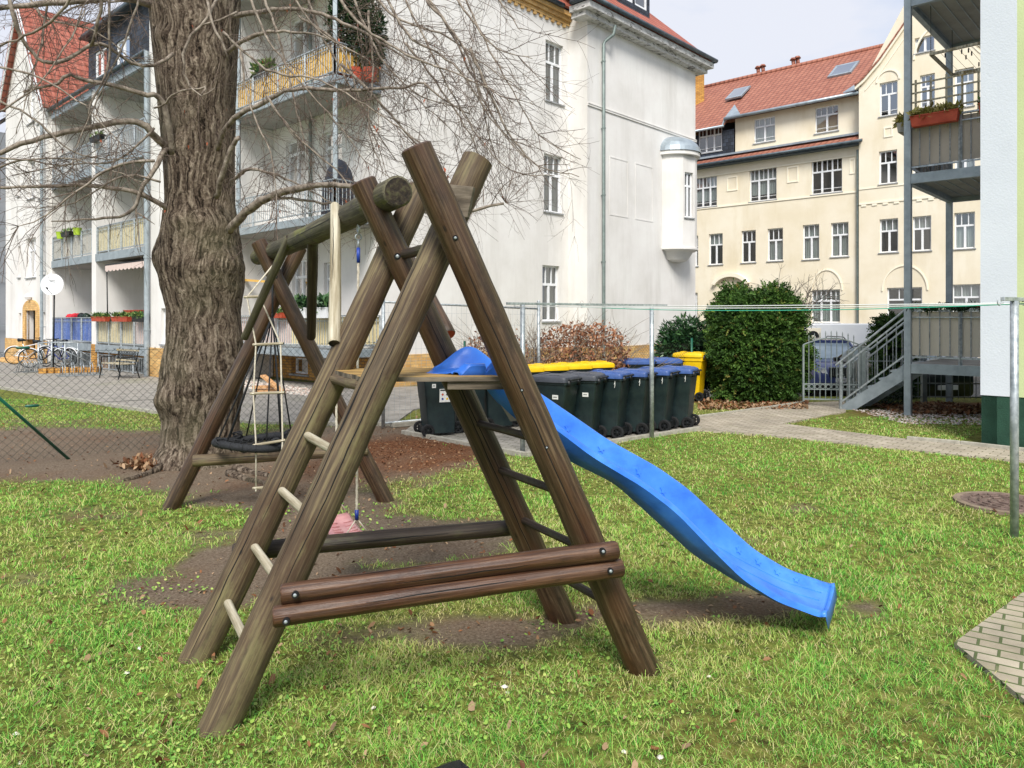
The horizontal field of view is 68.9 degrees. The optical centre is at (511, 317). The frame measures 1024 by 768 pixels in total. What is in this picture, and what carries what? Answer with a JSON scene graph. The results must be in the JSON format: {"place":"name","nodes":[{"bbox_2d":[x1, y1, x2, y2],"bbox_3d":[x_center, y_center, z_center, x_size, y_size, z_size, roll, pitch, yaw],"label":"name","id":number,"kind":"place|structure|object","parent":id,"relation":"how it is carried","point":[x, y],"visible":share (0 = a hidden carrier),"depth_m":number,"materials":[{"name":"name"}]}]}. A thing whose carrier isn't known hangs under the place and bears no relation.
{"place":"outdoors","nodes":[
{"label":"outdoors","id":0,"kind":"place"},
{"bbox_2d":[0,357,419,421],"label":"courtyard road","id":1,"kind":"structure","parent":0,"point":[396,404],"depth_m":18.10,"materials":[{"name":"grey concrete"}]},
{"bbox_2d":[18,339,72,367],"bbox_3d":[-16.713,1.285,26.758,1.697,1.036,0.558,0,0,-34],"label":"bicycle","id":2,"kind":"object","parent":1,"relation":"on","point":[33,349],"visible":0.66,"depth_m":26.73,"materials":[{"name":"metal"}]},
{"bbox_2d":[40,274,63,366],"bbox_3d":[-16.330,0.128,26.445,0.590,3.345,0.592,0,0,34],"label":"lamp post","id":3,"kind":"object","parent":1,"relation":"on","point":[52,284],"visible":0.99,"depth_m":26.52,"materials":[{"name":"white metal"}]},
{"bbox_2d":[37,341,90,367],"bbox_3d":[-15.660,1.328,26.280,1.795,0.944,0.308,0,0,-25],"label":"bicycle rack","id":4,"kind":"object","parent":1,"relation":"on","point":[64,350],"visible":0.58,"depth_m":26.22,"materials":[{"name":"metal"}]},
{"bbox_2d":[99,347,139,379],"bbox_3d":[-11.635,1.361,22.129,1.201,0.890,0.654,0,0,37],"label":"garden bench","id":5,"kind":"object","parent":1,"relation":"on","point":[119,363],"visible":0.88,"depth_m":22.22,"materials":[{"name":"brown wood"}]},
{"bbox_2d":[244,380,310,395],"bbox_3d":[-6.837,1.788,19.800,6.871,0.036,1.135,0,0,43],"label":"gravel bed","id":6,"kind":"object","parent":1,"relation":"on","point":[295,391],"visible":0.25,"depth_m":18.73,"materials":[{"name":"grey gravel"}]},
{"bbox_2d":[0,0,903,132],"label":"sky","id":7,"kind":"structure","parent":0,"point":[743,35],"materials":[{"name":"white"}]},
{"bbox_2d":[0,357,1023,767],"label":"lawn","id":8,"kind":"structure","parent":0,"point":[490,631],"depth_m":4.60,"materials":[{"name":"plant"}]},
{"bbox_2d":[0,117,5,356],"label":"neighbour building","id":9,"kind":"structure","parent":8,"relation":"on","point":[3,282],"depth_m":33.92,"materials":[{"name":"grey paint"}]},
{"bbox_2d":[38,366,100,373],"bbox_3d":[-14.366,1.735,24.268,1.749,0.230,0.290,0,0,-26],"label":"stone planter","id":10,"kind":"object","parent":8,"relation":"on","point":[56,370],"visible":0.46,"depth_m":24.12,"materials":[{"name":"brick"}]},
{"bbox_2d":[103,452,163,471],"bbox_3d":[-4.347,1.759,9.118,1.176,0.230,0.826,0,0,0],"label":"leaf heap","id":11,"kind":"object","parent":8,"relation":"on","point":[138,461],"visible":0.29,"depth_m":8.91,"materials":[{"name":"brown plant"}]},
{"bbox_2d":[0,341,372,461],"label":"chain link fence","id":12,"kind":"object","parent":8,"relation":"on","point":[32,427],"visible":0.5,"depth_m":9.68,"materials":[{"name":"metal"}]},
{"bbox_2d":[0,386,389,425],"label":"courtyard kerb","id":13,"kind":"structure","parent":8,"relation":"on","point":[126,407],"depth_m":15.10,"materials":[{"name":"concrete"}]},
{"bbox_2d":[0,0,600,484],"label":"tree","id":14,"kind":"object","parent":8,"relation":"on","point":[196,250],"visible":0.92,"depth_m":8.57,"materials":[{"name":"brown plant"}]},
{"bbox_2d":[0,0,717,386],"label":"apartment building","id":15,"kind":"structure","parent":8,"relation":"on","point":[632,218],"depth_m":24.42,"materials":[{"name":"white paint"}]},
{"bbox_2d":[24,238,35,278],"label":"window","id":16,"kind":"structure","parent":15,"relation":"in","point":[32,262],"depth_m":31.21,"materials":[{"name":"white glass"}]},
{"bbox_2d":[105,259,143,344],"bbox_3d":[-12.175,-0.490,24.693,3.598,2.860,1.195,0,0,43],"label":"awning","id":17,"kind":"object","parent":15,"relation":"on","point":[121,266],"visible":0.72,"depth_m":24.54,"materials":[{"name":"white fabric"}]},
{"bbox_2d":[289,138,304,186],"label":"window","id":18,"kind":"structure","parent":15,"relation":"in","point":[291,148],"depth_m":22.02,"materials":[{"name":"grey glass"}]},
{"bbox_2d":[295,260,306,296],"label":"window","id":19,"kind":"structure","parent":15,"relation":"in","point":[300,287],"depth_m":21.83,"materials":[{"name":"grey glass"}]},
{"bbox_2d":[294,17,307,60],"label":"window","id":20,"kind":"structure","parent":15,"relation":"in","point":[297,45],"depth_m":21.87,"materials":[{"name":"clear glass"}]},
{"bbox_2d":[316,292,328,317],"bbox_3d":[-4.599,-0.303,18.158,0.933,0.645,0.591,0,0,41],"label":"flower box","id":21,"kind":"object","parent":15,"relation":"attached to","point":[323,306],"visible":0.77,"depth_m":17.95,"materials":[{"name":"white plastic"}]},
{"bbox_2d":[321,130,341,188],"bbox_3d":[-4.913,-4.350,20.548,0.850,1.560,0.806,0,0,0],"label":"window","id":22,"kind":"structure","parent":15,"relation":"in","point":[329,160],"depth_m":20.78,"materials":[{"name":"clear glass"}]},
{"bbox_2d":[321,159,354,214],"bbox_3d":[-4.390,-3.280,18.991,0.920,1.500,0.911,0,0,0],"label":"garden parasol","id":23,"kind":"object","parent":15,"relation":"on","point":[343,169],"visible":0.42,"depth_m":18.70,"materials":[{"name":"fabric"}]},
{"bbox_2d":[323,0,357,76],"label":"potted conifer","id":24,"kind":"object","parent":15,"relation":"on","point":[331,13],"visible":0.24,"depth_m":18.40,"materials":[{"name":"plant"}]},
{"bbox_2d":[338,0,377,81],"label":"potted conifer","id":25,"kind":"object","parent":15,"relation":"on","point":[358,68],"visible":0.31,"depth_m":18.40,"materials":[{"name":"plant"}]},
{"bbox_2d":[352,0,388,82],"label":"potted conifer","id":26,"kind":"object","parent":15,"relation":"on","point":[382,23],"visible":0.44,"depth_m":18.47,"materials":[{"name":"plant"}]},
{"bbox_2d":[541,265,561,322],"bbox_3d":[1.188,-0.745,24.024,0.279,1.830,0.953,0,0,43],"label":"window","id":27,"kind":"structure","parent":15,"relation":"in","point":[548,284],"depth_m":24.09,"materials":[{"name":"clear glass"}]},
{"bbox_2d":[543,154,563,214],"bbox_3d":[1.261,-4.276,24.103,0.279,1.887,1.012,0,0,43],"label":"window","id":28,"kind":"structure","parent":15,"relation":"in","point":[549,193],"depth_m":24.22,"materials":[{"name":"clear glass"}]},
{"bbox_2d":[545,41,564,106],"bbox_3d":[1.306,-7.872,24.152,0.279,1.977,0.989,0,0,43],"label":"window","id":29,"kind":"structure","parent":15,"relation":"in","point":[555,74],"depth_m":24.29,"materials":[{"name":"clear glass"}]},
{"bbox_2d":[161,141,660,737],"bbox_3d":[-1.400,0.561,5.549,2.244,2.759,5.381,0,0,-29],"label":"climbing frame","id":30,"kind":"object","parent":8,"relation":"on","point":[291,593],"visible":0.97,"depth_m":3.65,"materials":[{"name":"brown wood"}]},
{"bbox_2d":[211,285,290,452],"bbox_3d":[-2.410,0.318,7.000,0.772,1.824,0.703,0,0,0],"label":"nest swing","id":31,"kind":"object","parent":30,"relation":"hanging from","point":[240,442],"visible":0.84,"depth_m":6.94,"materials":[{"name":"black fabric"}]},
{"bbox_2d":[244,267,285,491],"bbox_3d":[-2.230,0.469,6.734,0.402,2.223,0.091,0,0,0],"label":"rope ladder","id":32,"kind":"object","parent":30,"relation":"hanging from","point":[281,392],"visible":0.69,"depth_m":6.74,"materials":[{"name":"beige fabric"}]},
{"bbox_2d":[328,224,366,534],"bbox_3d":[-1.061,0.408,4.781,0.210,1.979,0.607,0,0,-25],"label":"swing","id":33,"kind":"object","parent":30,"relation":"hanging from","point":[344,523],"visible":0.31,"depth_m":4.79,"materials":[{"name":"plastic"}]},
{"bbox_2d":[427,347,836,628],"bbox_3d":[0.805,0.953,4.212,2.590,1.588,0.505,0,0,-13],"label":"slide","id":34,"kind":"object","parent":30,"relation":"attached to","point":[688,519],"visible":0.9,"depth_m":4.28,"materials":[{"name":"blue plastic"}]},
{"bbox_2d":[0,425,880,756],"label":"leaf litter","id":35,"kind":"object","parent":8,"relation":"on","point":[388,521],"visible":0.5,"depth_m":7.99,"materials":[{"name":"brown plant"}]},
{"bbox_2d":[0,411,1016,767],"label":"fallen leaves","id":36,"kind":"object","parent":8,"relation":"on","point":[470,705],"visible":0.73,"depth_m":3.89,"materials":[{"name":"brown plant"}]},
{"bbox_2d":[451,309,565,363],"bbox_3d":[-0.314,0.841,14.271,2.686,2.116,2.316,0,0,0],"label":"beech hedge","id":37,"kind":"object","parent":8,"relation":"on","point":[475,345],"visible":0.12,"depth_m":14.17,"materials":[{"name":"brown plant"}]},
{"bbox_2d":[506,302,666,450],"bbox_3d":[1.141,0.827,10.525,2.929,2.046,0.066,0,0,-34],"label":"clothes dryer","id":38,"kind":"object","parent":8,"relation":"on","point":[651,367],"visible":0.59,"depth_m":11.14,"materials":[{"name":"metal"}]},
{"bbox_2d":[514,303,1003,306],"bbox_3d":[2.007,-0.130,7.910,5.427,0.039,0.007,0,0,43],"label":"clothesline","id":39,"kind":"object","parent":38,"relation":"attached to","point":[758,305],"visible":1,"depth_m":7.38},
{"bbox_2d":[581,303,1009,308],"bbox_3d":[2.383,-0.122,8.166,0.006,0.054,5.362,0,0,-43],"label":"clothesline","id":40,"kind":"object","parent":38,"relation":"attached to","point":[813,307],"visible":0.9,"depth_m":7.40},
{"bbox_2d":[608,303,1023,310],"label":"clothesline","id":41,"kind":"object","parent":38,"relation":"attached to","point":[822,309],"visible":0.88,"depth_m":7.66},
{"bbox_2d":[516,294,686,369],"bbox_3d":[1.398,0.726,14.716,3.805,2.389,2.831,0,0,0],"label":"beech hedge","id":42,"kind":"object","parent":8,"relation":"on","point":[591,335],"visible":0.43,"depth_m":14.40,"materials":[{"name":"brown plant"}]},
{"bbox_2d":[654,311,710,392],"bbox_3d":[4.095,0.919,17.589,1.771,2.170,1.644,0,0,0],"label":"laurel bush","id":43,"kind":"object","parent":8,"relation":"on","point":[674,336],"visible":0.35,"depth_m":17.31,"materials":[{"name":"green plant"}]},
{"bbox_2d":[673,351,709,400],"bbox_3d":[3.930,1.272,16.295,0.723,1.055,0.610,0,0,28],"label":"wheelie bin","id":44,"kind":"object","parent":8,"relation":"on","point":[697,360],"visible":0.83,"depth_m":16.03,"materials":[{"name":"yellow plastic"}]},
{"bbox_2d":[702,278,752,392],"bbox_3d":[4.953,0.612,16.805,1.357,3.037,1.367,0,0,0],"label":"thuja tree","id":45,"kind":"object","parent":8,"relation":"on","point":[725,287],"visible":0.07,"depth_m":16.64,"materials":[{"name":"green plant"}]},
{"bbox_2d":[698,401,802,416],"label":"path kerb","id":46,"kind":"structure","parent":8,"relation":"on","point":[733,411],"depth_m":14.24,"materials":[{"name":"concrete"}]},
{"bbox_2d":[697,397,808,409],"bbox_3d":[5.031,1.791,15.394,2.788,0.186,1.682,0,0,0],"label":"leaf drift","id":47,"kind":"object","parent":8,"relation":"on","point":[711,404],"visible":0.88,"depth_m":15.25,"materials":[{"name":"brown plant"}]},
{"bbox_2d":[698,284,821,402],"bbox_3d":[5.294,0.732,16.359,2.583,2.935,2.127,0,0,0],"label":"thuja hedge","id":48,"kind":"object","parent":8,"relation":"on","point":[735,350],"visible":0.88,"depth_m":15.71,"materials":[{"name":"green plant"}]},
{"bbox_2d":[747,278,805,401],"bbox_3d":[5.650,0.665,16.205,1.348,3.060,1.476,0,0,0],"label":"thuja tree","id":49,"kind":"object","parent":8,"relation":"on","point":[772,287],"visible":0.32,"depth_m":15.77,"materials":[{"name":"green plant"}]},
{"bbox_2d":[753,262,845,327],"bbox_3d":[7.095,0.363,18.726,2.604,3.478,1.795,0,0,0],"label":"bare shrub","id":50,"kind":"object","parent":8,"relation":"on","point":[817,294],"visible":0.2,"depth_m":18.36,"materials":[{"name":"brown plant"}]},
{"bbox_2d":[802,331,865,406],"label":"garden gate","id":51,"kind":"structure","parent":8,"relation":"on","point":[862,368],"depth_m":15.08,"materials":[{"name":"grey metal"}]},
{"bbox_2d":[695,6,979,357],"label":"cream building","id":52,"kind":"structure","parent":8,"relation":"on","point":[800,170],"depth_m":37.40,"materials":[{"name":"paint"}]},
{"bbox_2d":[697,176,716,208],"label":"window","id":53,"kind":"structure","parent":52,"relation":"in","point":[706,186],"depth_m":41.74,"materials":[{"name":"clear glass"}]},
{"bbox_2d":[708,233,723,265],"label":"window","id":54,"kind":"structure","parent":52,"relation":"in","point":[716,240],"depth_m":41.32,"materials":[{"name":"clear glass"}]},
{"bbox_2d":[748,167,776,202],"bbox_3d":[13.280,-6.989,39.429,1.592,1.765,0.278,0,0,43],"label":"window","id":55,"kind":"structure","parent":52,"relation":"in","point":[762,182],"depth_m":39.51,"materials":[{"name":"clear glass"}]},
{"bbox_2d":[753,116,775,144],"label":"window","id":56,"kind":"structure","parent":52,"relation":"in","point":[764,129],"depth_m":39.74,"materials":[{"name":"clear glass"}]},
{"bbox_2d":[766,228,783,261],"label":"window","id":57,"kind":"structure","parent":52,"relation":"in","point":[775,246],"depth_m":39.05,"materials":[{"name":"white glass"}]},
{"bbox_2d":[801,224,819,260],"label":"window","id":58,"kind":"structure","parent":52,"relation":"in","point":[811,232],"depth_m":37.78,"materials":[{"name":"clear glass"}]},
{"bbox_2d":[812,289,839,322],"bbox_3d":[15.707,-0.557,37.275,1.407,1.645,0.130,0,0,43],"label":"window","id":59,"kind":"structure","parent":52,"relation":"in","point":[834,316],"depth_m":37.26,"materials":[{"name":"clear glass"}]},
{"bbox_2d":[814,104,838,134],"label":"window","id":60,"kind":"structure","parent":52,"relation":"in","point":[827,123],"depth_m":37.53,"materials":[{"name":"white glass"}]},
{"bbox_2d":[810,159,842,195],"bbox_3d":[15.671,-7.013,37.161,1.609,1.773,0.210,0,0,43],"label":"window","id":61,"kind":"structure","parent":52,"relation":"in","point":[832,171],"depth_m":37.31,"materials":[{"name":"white glass"}]},
{"bbox_2d":[830,222,849,257],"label":"window","id":62,"kind":"structure","parent":52,"relation":"in","point":[840,231],"depth_m":36.81,"materials":[{"name":"white glass"}]},
{"bbox_2d":[827,60,859,77],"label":"roof window","id":63,"kind":"structure","parent":52,"relation":"in","point":[847,68],"depth_m":39.28,"materials":[{"name":"glass"}]},
{"bbox_2d":[878,81,898,117],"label":"window","id":64,"kind":"structure","parent":52,"relation":"in","point":[889,94],"depth_m":34.99,"materials":[{"name":"white glass"}]},
{"bbox_2d":[878,218,898,253],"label":"window","id":65,"kind":"structure","parent":52,"relation":"in","point":[886,225],"depth_m":35.02,"materials":[{"name":"white glass"}]},
{"bbox_2d":[912,216,931,251],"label":"window","id":66,"kind":"structure","parent":52,"relation":"in","point":[921,223],"depth_m":34.06,"materials":[{"name":"white glass"}]},
{"bbox_2d":[953,212,975,249],"bbox_3d":[19.935,-3.793,32.864,0.898,1.643,0.279,0,0,43],"label":"window","id":67,"kind":"structure","parent":52,"relation":"in","point":[964,234],"depth_m":32.89,"materials":[{"name":"white glass"}]},
{"bbox_2d":[955,67,974,107],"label":"window","id":68,"kind":"structure","parent":52,"relation":"in","point":[966,78],"depth_m":32.90,"materials":[{"name":"white glass"}]},
{"bbox_2d":[953,284,979,311],"bbox_3d":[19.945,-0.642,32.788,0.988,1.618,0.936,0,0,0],"label":"window","id":69,"kind":"structure","parent":52,"relation":"in","point":[962,293],"depth_m":32.89,"materials":[{"name":"white glass"}]},
{"bbox_2d":[835,310,922,409],"bbox_3d":[7.185,0.842,14.635,1.318,2.016,1.044,0,0,43],"label":"steel stair","id":70,"kind":"object","parent":8,"relation":"on","point":[892,382],"visible":0.8,"depth_m":14.42,"materials":[{"name":"metal"}]},
{"bbox_2d":[864,309,919,398],"bbox_3d":[8.689,0.929,16.890,1.253,2.305,1.264,0,0,0],"label":"thuja hedge","id":71,"kind":"object","parent":8,"relation":"on","point":[882,320],"visible":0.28,"depth_m":16.66,"materials":[{"name":"green plant"}]},
{"bbox_2d":[867,373,917,404],"bbox_3d":[7.753,1.505,15.427,1.152,0.744,0.845,0,0,0],"label":"shrub","id":72,"kind":"object","parent":8,"relation":"on","point":[894,394],"visible":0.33,"depth_m":15.25,"materials":[{"name":"green plant"}]},
{"bbox_2d":[846,350,980,403],"bbox_3d":[9.360,1.300,15.550,4.596,1.200,0.098,0,0,5],"label":"iron fence","id":73,"kind":"object","parent":8,"relation":"on","point":[923,383],"visible":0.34,"depth_m":15.60,"materials":[{"name":"grey metal"}]},
{"bbox_2d":[872,400,980,414],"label":"shrub litter","id":74,"kind":"object","parent":8,"relation":"on","point":[933,407],"visible":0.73,"depth_m":14.55,"materials":[{"name":"brown plant"}]},
{"bbox_2d":[852,409,1022,451],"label":"gravel strip","id":75,"kind":"object","parent":8,"relation":"on","point":[921,417],"visible":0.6,"depth_m":13.45,"materials":[{"name":"grey gravel"}]},
{"bbox_2d":[904,0,979,415],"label":"steel balcony tower","id":76,"kind":"structure","parent":8,"relation":"on","point":[933,154],"depth_m":13.73,"materials":[{"name":"metal"}]},
{"bbox_2d":[906,99,965,127],"bbox_3d":[7.595,-3.666,13.400,0.948,0.413,0.382,0,0,43],"label":"flower box","id":77,"kind":"object","parent":76,"relation":"attached to","point":[938,114],"visible":1,"depth_m":13.32,"materials":[{"name":"plastic"}]},
{"bbox_2d":[906,300,979,314],"bbox_3d":[7.901,-0.172,13.224,1.820,0.311,0.239,0,0,42],"label":"garland","id":78,"kind":"object","parent":76,"relation":"attached to","point":[962,309],"visible":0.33,"depth_m":13.33},
{"bbox_2d":[912,67,979,131],"bbox_3d":[7.966,-3.895,13.246,1.620,0.950,0.032,0,0,43],"label":"trellis","id":79,"kind":"object","parent":76,"relation":"attached to","point":[946,87],"visible":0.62,"depth_m":13.35,"materials":[{"name":"brown wood"}]},
{"bbox_2d":[929,6,979,75],"bbox_3d":[8.812,-5.315,14.018,1.380,0.970,1.700,0,0,43],"label":"hanging drying frame","id":80,"kind":"object","parent":76,"relation":"hanging from","point":[940,63],"visible":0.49,"depth_m":13.90,"materials":[{"name":"grey metal"}]},
{"bbox_2d":[953,491,1023,517],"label":"manhole cover","id":81,"kind":"object","parent":8,"relation":"on","point":[999,502],"visible":0.85,"depth_m":7.26,"materials":[{"name":"concrete"}]},
{"bbox_2d":[980,0,1023,446],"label":"green building","id":82,"kind":"structure","parent":8,"relation":"on","point":[1001,148],"depth_m":10.51,"materials":[{"name":"white paint"}]},
{"bbox_2d":[997,297,1023,537],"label":"clothes post","id":83,"kind":"object","parent":8,"relation":"on","point":[1014,415],"visible":0.97,"depth_m":6.13,"materials":[{"name":"metal"}]},
{"bbox_2d":[407,418,694,456],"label":"bin yard paving","id":84,"kind":"structure","parent":0,"point":[508,441],"depth_m":11.15,"materials":[{"name":"grey concrete"}]},
{"bbox_2d":[413,382,454,436],"bbox_3d":[-1.170,1.298,11.445,0.663,1.005,0.520,0,0,-24],"label":"wheelie bin","id":85,"kind":"object","parent":84,"relation":"on","point":[437,412],"visible":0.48,"depth_m":11.26,"materials":[{"name":"black plastic"}]},
{"bbox_2d":[374,300,539,427],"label":"gate","id":86,"kind":"structure","parent":84,"relation":"on","point":[383,422],"depth_m":12.99,"materials":[{"name":"metal"}]},
{"bbox_2d":[454,390,485,433],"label":"wheelie bin","id":87,"kind":"object","parent":84,"relation":"on","point":[480,394],"visible":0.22,"depth_m":11.66,"materials":[{"name":"black plastic"}]},
{"bbox_2d":[484,390,511,425],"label":"wheelie bin","id":88,"kind":"object","parent":84,"relation":"on","point":[494,411],"visible":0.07,"depth_m":11.97,"materials":[{"name":"black plastic"}]},
{"bbox_2d":[401,426,700,456],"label":"bin yard kerb","id":89,"kind":"structure","parent":84,"relation":"on","point":[512,452],"depth_m":10.97,"materials":[{"name":"concrete"}]},
{"bbox_2d":[534,363,568,372],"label":"wheelie bin","id":90,"kind":"object","parent":84,"relation":"on","point":[556,368],"visible":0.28,"depth_m":12.71,"materials":[{"name":"yellow plastic"}]},
{"bbox_2d":[532,372,581,415],"bbox_3d":[0.630,1.298,10.614,0.663,1.005,0.520,0,0,30],"label":"wheelie bin","id":91,"kind":"object","parent":84,"relation":"on","point":[559,389],"visible":0.52,"depth_m":10.43,"materials":[{"name":"plastic"}]},
{"bbox_2d":[558,362,592,371],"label":"wheelie bin","id":92,"kind":"object","parent":84,"relation":"on","point":[580,366],"visible":0.21,"depth_m":13.06,"materials":[{"name":"yellow plastic"}]},
{"bbox_2d":[565,371,608,436],"bbox_3d":[1.055,1.298,10.950,0.663,1.005,0.520,0,0,24],"label":"wheelie bin","id":93,"kind":"object","parent":84,"relation":"on","point":[588,399],"visible":0.6,"depth_m":10.74,"materials":[{"name":"black plastic"}]},
{"bbox_2d":[593,369,633,437],"bbox_3d":[1.480,1.298,11.285,0.663,1.005,0.520,0,0,26],"label":"wheelie bin","id":94,"kind":"object","parent":84,"relation":"on","point":[614,404],"visible":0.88,"depth_m":11.08,"materials":[{"name":"plastic"}]},
{"bbox_2d":[615,368,657,434],"bbox_3d":[1.905,1.298,11.620,0.663,1.005,0.520,0,0,27],"label":"wheelie bin","id":95,"kind":"object","parent":84,"relation":"on","point":[637,413],"visible":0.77,"depth_m":11.40,"materials":[{"name":"black plastic"}]},
{"bbox_2d":[619,358,656,368],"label":"wheelie bin","id":96,"kind":"object","parent":84,"relation":"on","point":[633,362],"visible":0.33,"depth_m":14.36,"materials":[{"name":"blue plastic"}]},
{"bbox_2d":[641,366,680,430],"bbox_3d":[2.330,1.298,11.954,0.663,1.005,0.520,0,0,30],"label":"wheelie bin","id":97,"kind":"object","parent":84,"relation":"on","point":[664,384],"visible":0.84,"depth_m":11.73,"materials":[{"name":"black plastic"}]},
{"bbox_2d":[647,357,683,366],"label":"wheelie bin","id":98,"kind":"object","parent":84,"relation":"on","point":[677,362],"visible":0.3,"depth_m":14.67,"materials":[{"name":"blue plastic"}]},
{"bbox_2d":[662,365,701,427],"bbox_3d":[2.755,1.298,12.290,0.663,1.005,0.520,0,0,27],"label":"wheelie bin","id":99,"kind":"object","parent":84,"relation":"on","point":[684,396],"visible":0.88,"depth_m":12.07,"materials":[{"name":"black plastic"}]},
{"bbox_2d":[705,376,980,396],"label":"street","id":100,"kind":"structure","parent":0,"point":[820,393],"depth_m":21.52,"materials":[{"name":"grey asphalt"}]},
{"bbox_2d":[804,336,852,394],"bbox_3d":[9.232,1.383,22.267,2.187,1.624,4.328,0,0,6],"label":"parked car","id":101,"kind":"object","parent":100,"relation":"on","point":[820,374],"visible":0.16,"depth_m":20.76,"materials":[{"name":"blue paint"}]},
{"bbox_2d":[805,323,977,357],"bbox_3d":[13.330,1.210,26.961,5.750,1.980,1.775,0,0,10],"label":"van","id":102,"kind":"object","parent":100,"relation":"on","point":[858,332],"visible":0.03,"depth_m":26.38,"materials":[{"name":"white paint"}]},
{"bbox_2d":[821,342,973,395],"bbox_3d":[10.108,1.433,20.184,2.187,1.524,4.385,0,0,-12],"label":"parked car","id":103,"kind":"object","parent":100,"relation":"on","point":[938,386],"visible":0.14,"depth_m":18.21,"materials":[{"name":"black paint"}]},
{"bbox_2d":[696,401,1023,462],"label":"garden path","id":104,"kind":"structure","parent":0,"point":[767,422],"depth_m":11.75,"materials":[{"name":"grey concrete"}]},
{"bbox_2d":[907,436,1023,450],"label":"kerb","id":105,"kind":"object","parent":104,"relation":"on","point":[961,442],"visible":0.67,"depth_m":10.54,"materials":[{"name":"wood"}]},
{"bbox_2d":[954,592,1023,704],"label":"terrace paving","id":106,"kind":"structure","parent":0,"point":[995,643],"depth_m":4.07,"materials":[{"name":"beige stone"}]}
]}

